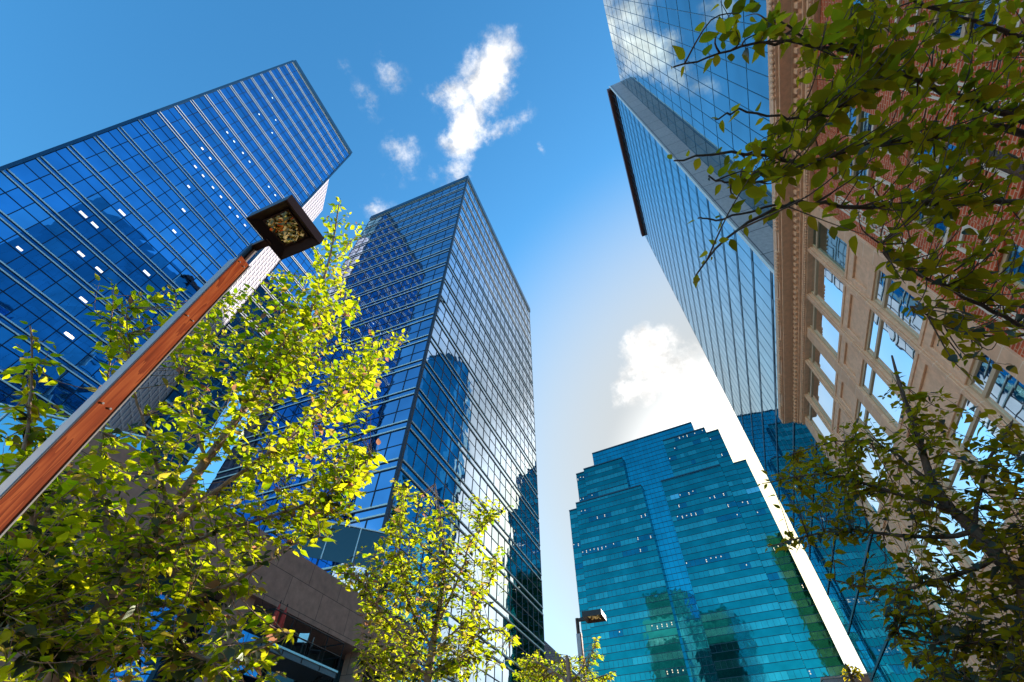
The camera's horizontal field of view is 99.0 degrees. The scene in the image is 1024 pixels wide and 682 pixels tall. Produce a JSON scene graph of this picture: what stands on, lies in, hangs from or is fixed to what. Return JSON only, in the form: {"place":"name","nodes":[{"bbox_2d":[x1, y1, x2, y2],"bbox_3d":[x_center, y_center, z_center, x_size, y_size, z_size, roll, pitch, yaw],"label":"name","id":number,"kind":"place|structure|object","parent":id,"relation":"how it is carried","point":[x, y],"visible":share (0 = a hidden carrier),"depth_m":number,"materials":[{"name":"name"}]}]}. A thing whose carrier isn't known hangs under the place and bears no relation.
{"place":"outdoors","nodes":[
{"label":"outdoors","id":0,"kind":"place"},
{"bbox_2d":[0,60,352,417],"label":"office tower","id":1,"kind":"structure","parent":0,"point":[174,195],"depth_m":54.40,"materials":[{"name":"blue glass"}]},
{"bbox_2d":[105,179,328,473],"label":"office wing","id":2,"kind":"structure","parent":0,"point":[264,262],"depth_m":65.64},
{"bbox_2d":[206,175,545,681],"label":"office tower","id":3,"kind":"structure","parent":0,"point":[431,273],"depth_m":52.25,"materials":[{"name":"blue glass"}]},
{"bbox_2d":[0,0,866,673],"label":"sky","id":4,"kind":"structure","parent":0,"point":[511,97],"materials":[{"name":"blue"}]},
{"bbox_2d":[544,641,577,681],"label":"distant building","id":5,"kind":"structure","parent":0,"point":[547,649],"depth_m":112.08,"materials":[{"name":"grey stone"}]},
{"bbox_2d":[569,422,845,681],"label":"office tower","id":6,"kind":"structure","parent":0,"point":[682,575],"depth_m":147.78,"materials":[{"name":"blue glass"}]},
{"bbox_2d":[603,0,970,681],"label":"office tower","id":7,"kind":"structure","parent":0,"point":[661,108],"depth_m":51.64,"materials":[{"name":"blue glass"}]},
{"bbox_2d":[820,673,870,681],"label":"building","id":8,"kind":"structure","parent":0,"point":[865,678],"depth_m":53.26,"materials":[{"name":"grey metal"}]},
{"bbox_2d":[766,0,1023,681],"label":"street building","id":9,"kind":"structure","parent":0,"point":[845,329],"depth_m":14.62,"materials":[{"name":"beige stone"}]},
{"bbox_2d":[807,402,829,441],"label":"window","id":10,"kind":"structure","parent":9,"relation":"in","point":[812,415],"depth_m":23.34,"materials":[{"name":"blue glass"}]},
{"bbox_2d":[807,368,832,425],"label":"window","id":11,"kind":"structure","parent":9,"relation":"in","point":[820,396],"depth_m":21.81,"materials":[{"name":"blue glass"}]},
{"bbox_2d":[809,341,835,390],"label":"window","id":12,"kind":"structure","parent":9,"relation":"in","point":[816,358],"depth_m":20.48,"materials":[{"name":"blue glass"}]},
{"bbox_2d":[810,303,838,357],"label":"window","id":13,"kind":"structure","parent":9,"relation":"in","point":[819,324],"depth_m":19.12,"materials":[{"name":"blue glass"}]},
{"bbox_2d":[811,256,842,322],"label":"window","id":14,"kind":"structure","parent":9,"relation":"in","point":[828,289],"depth_m":17.77,"materials":[{"name":"blue glass"}]},
{"bbox_2d":[812,220,846,273],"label":"window","id":15,"kind":"structure","parent":9,"relation":"in","point":[834,251],"depth_m":16.53,"materials":[{"name":"blue glass"}]},
{"bbox_2d":[837,159,871,198],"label":"window","id":16,"kind":"structure","parent":9,"relation":"in","point":[868,172],"depth_m":13.66,"materials":[{"name":"blue"}]},
{"bbox_2d":[839,106,876,142],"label":"window","id":17,"kind":"structure","parent":9,"relation":"in","point":[862,126],"depth_m":12.89,"materials":[{"name":"blue glass"}]},
{"bbox_2d":[851,470,878,514],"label":"window","id":18,"kind":"structure","parent":9,"relation":"in","point":[873,506],"depth_m":19.80,"materials":[{"name":"blue glass"}]},
{"bbox_2d":[852,432,886,492],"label":"window","id":19,"kind":"structure","parent":9,"relation":"in","point":[867,465],"depth_m":18.79,"materials":[{"name":"blue glass"}]},
{"bbox_2d":[850,0,890,32],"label":"window","id":20,"kind":"structure","parent":9,"relation":"in","point":[888,5],"depth_m":11.09,"materials":[{"name":"blue glass"}]},
{"bbox_2d":[856,400,893,456],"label":"window","id":21,"kind":"structure","parent":9,"relation":"in","point":[865,414],"depth_m":17.73,"materials":[{"name":"blue glass"}]},
{"bbox_2d":[860,361,902,428],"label":"window","id":22,"kind":"structure","parent":9,"relation":"in","point":[872,384],"depth_m":16.22,"materials":[{"name":"blue glass"}]},
{"bbox_2d":[866,310,915,391],"bbox_3d":[12.736,0.288,14.731,0.075,2.264,2.144,-17,-53,14],"label":"window","id":23,"kind":"structure","parent":9,"relation":"in","point":[883,342],"depth_m":14.81,"materials":[{"name":"blue glass"}]},
{"bbox_2d":[873,269,923,339],"bbox_3d":[11.955,-1.193,13.510,0.075,2.264,1.456,-17,-53,14],"label":"window","id":24,"kind":"structure","parent":9,"relation":"in","point":[893,303],"depth_m":13.65,"materials":[{"name":"blue glass"}]},
{"bbox_2d":[903,546,951,619],"bbox_3d":[16.139,9.351,16.964,0.075,2.344,1.752,-17,-53,14],"label":"window","id":25,"kind":"structure","parent":9,"relation":"in","point":[934,590],"depth_m":17.15,"materials":[{"name":"blue"}]},
{"bbox_2d":[905,187,953,247],"bbox_3d":[10.807,-3.316,11.334,0.360,1.882,0.994,-17,-53,14],"label":"window","id":26,"kind":"structure","parent":9,"relation":"in","point":[941,226],"depth_m":11.19,"materials":[{"name":"blue glass"}]},
{"bbox_2d":[911,521,966,602],"bbox_3d":[15.264,7.692,15.597,0.075,2.344,2.392,-17,-53,14],"label":"window","id":27,"kind":"structure","parent":9,"relation":"in","point":[933,548],"depth_m":15.79,"materials":[{"name":"blue glass"}]},
{"bbox_2d":[909,140,970,193],"bbox_3d":[10.249,-4.374,10.463,0.360,1.882,0.994,-17,-53,14],"label":"window","id":28,"kind":"structure","parent":9,"relation":"in","point":[952,147],"depth_m":10.39,"materials":[{"name":"blue glass"}]},
{"bbox_2d":[925,501,984,566],"bbox_3d":[14.427,6.105,14.290,0.075,2.344,1.552,-17,-53,14],"label":"window","id":29,"kind":"structure","parent":9,"relation":"in","point":[951,526],"depth_m":14.29,"materials":[{"name":"blue glass"}]},
{"bbox_2d":[930,0,1007,51],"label":"window","id":30,"kind":"structure","parent":9,"relation":"in","point":[961,32],"depth_m":8.68,"materials":[{"name":"blue glass"}]},
{"bbox_2d":[935,449,1007,537],"bbox_3d":[13.568,4.476,12.947,0.075,2.344,1.712,-17,-53,14],"label":"window","id":31,"kind":"structure","parent":9,"relation":"in","point":[955,478],"depth_m":13.20,"materials":[{"name":"blue glass"}]},
{"bbox_2d":[948,395,1023,505],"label":"window","id":32,"kind":"structure","parent":9,"relation":"in","point":[967,429],"depth_m":11.97,"materials":[{"name":"blue glass"}]},
{"bbox_2d":[967,350,1023,434],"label":"window","id":33,"kind":"structure","parent":9,"relation":"in","point":[1003,392],"depth_m":10.75,"materials":[{"name":"blue glass"}]},
{"bbox_2d":[998,243,1023,288],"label":"window","id":34,"kind":"structure","parent":9,"relation":"in","point":[1006,257],"depth_m":9.43,"materials":[{"name":"blue glass"}]},
{"bbox_2d":[1017,196,1023,218],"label":"window","id":35,"kind":"structure","parent":9,"relation":"in","point":[1022,210],"depth_m":8.89,"materials":[{"name":"beige"}]},
{"label":"ground","id":36,"kind":"structure","parent":0,"visible":0},
{"bbox_2d":[0,194,323,537],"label":"street lamp","id":37,"kind":"object","parent":36,"relation":"on","point":[285,227],"visible":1,"depth_m":2.46,"materials":[{"name":"brown wood"}]},
{"bbox_2d":[0,196,409,681],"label":"street tree","id":38,"kind":"object","parent":36,"relation":"on","point":[60,645],"visible":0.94,"depth_m":3.16,"materials":[{"name":"green plant"}]},
{"bbox_2d":[0,403,418,681],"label":"granite podium","id":39,"kind":"object","parent":36,"relation":"on","point":[308,592],"visible":0.33,"depth_m":17.07,"materials":[{"name":"brown"}]},
{"bbox_2d":[1,519,71,605],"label":"window","id":40,"kind":"structure","parent":39,"relation":"in","point":[27,529],"depth_m":12.12,"materials":[{"name":"blue glass"}]},
{"bbox_2d":[24,559,149,681],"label":"window","id":41,"kind":"structure","parent":39,"relation":"in","point":[91,606],"depth_m":12.51,"materials":[{"name":"blue glass"}]},
{"bbox_2d":[93,575,192,681],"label":"window","id":42,"kind":"structure","parent":39,"relation":"in","point":[147,678],"depth_m":13.60,"materials":[{"name":"blue glass"}]},
{"bbox_2d":[158,597,222,681],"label":"window","id":43,"kind":"structure","parent":39,"relation":"in","point":[192,629],"depth_m":14.92,"materials":[{"name":"blue glass"}]},
{"bbox_2d":[228,617,264,681],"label":"window","id":44,"kind":"structure","parent":39,"relation":"in","point":[248,633],"depth_m":16.47,"materials":[{"name":"blue glass"}]},
{"bbox_2d":[260,634,309,681],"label":"window","id":45,"kind":"structure","parent":39,"relation":"in","point":[288,645],"depth_m":17.88,"materials":[{"name":"black glass"}]},
{"bbox_2d":[229,608,344,681],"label":"steel balcony","id":46,"kind":"structure","parent":39,"relation":"attached to","point":[298,667],"depth_m":15.82,"materials":[{"name":"grey metal"}]},
{"bbox_2d":[266,600,281,635],"bbox_3d":[-8.354,9.838,15.311,0.240,1.379,0.240,0,-50,0],"label":"closed parasol","id":47,"kind":"object","parent":46,"relation":"on","point":[276,613],"visible":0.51,"depth_m":15.41,"materials":[{"name":"red fabric"}]},
{"bbox_2d":[273,604,287,639],"bbox_3d":[-8.222,10.088,15.517,0.240,1.379,0.240,-37,-60,27],"label":"closed parasol","id":48,"kind":"object","parent":46,"relation":"on","point":[281,621],"visible":0.59,"depth_m":15.58,"materials":[{"name":"red fabric"}]},
{"bbox_2d":[290,633,309,653],"bbox_3d":[-7.798,11.162,16.065,0.404,0.859,0.404,1,-50,0],"label":"metal chair","id":49,"kind":"object","parent":46,"relation":"on","point":[300,642],"visible":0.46,"depth_m":16.27,"materials":[{"name":"black metal"}]},
{"bbox_2d":[307,637,320,661],"bbox_3d":[-7.505,11.819,16.607,0.404,0.859,0.404,20,-53,-16],"label":"metal chair","id":50,"kind":"object","parent":46,"relation":"on","point":[312,651],"visible":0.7,"depth_m":16.57,"materials":[{"name":"black metal"}]},
{"bbox_2d":[306,645,336,681],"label":"window","id":51,"kind":"structure","parent":39,"relation":"in","point":[331,663],"depth_m":19.41,"materials":[{"name":"black glass"}]},
{"bbox_2d":[331,658,343,681],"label":"window","id":52,"kind":"structure","parent":39,"relation":"in","point":[337,678],"depth_m":19.98,"materials":[{"name":"black glass"}]},
{"bbox_2d":[362,671,382,681],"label":"window","id":53,"kind":"structure","parent":39,"relation":"in","point":[368,680],"depth_m":21.54,"materials":[{"name":"black glass"}]},
{"bbox_2d":[327,478,520,681],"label":"street tree","id":54,"kind":"object","parent":36,"relation":"on","point":[388,664],"visible":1,"depth_m":4.46,"materials":[{"name":"green plant"}]},
{"bbox_2d":[511,636,615,681],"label":"street tree","id":55,"kind":"object","parent":36,"relation":"on","point":[567,666],"visible":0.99,"depth_m":7.48,"materials":[{"name":"green plant"}]},
{"bbox_2d":[575,609,606,681],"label":"street lamp","id":56,"kind":"object","parent":36,"relation":"on","point":[593,616],"visible":0.94,"depth_m":8.66,"materials":[{"name":"brown metal"}]},
{"bbox_2d":[840,662,863,681],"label":"street tree","id":57,"kind":"object","parent":36,"relation":"on","point":[847,669],"visible":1,"depth_m":50.95,"materials":[{"name":"green plant"}]},
{"bbox_2d":[757,355,1023,681],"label":"street tree","id":58,"kind":"object","parent":36,"relation":"on","point":[992,548],"visible":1,"depth_m":3.12,"materials":[{"name":"green plant"}]},
{"label":"road","id":59,"kind":"structure","parent":0,"visible":0},
{"bbox_2d":[667,0,1023,385],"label":"street tree","id":60,"kind":"object","parent":59,"relation":"on","point":[839,94],"visible":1,"depth_m":1.90,"materials":[{"name":"green plant"}]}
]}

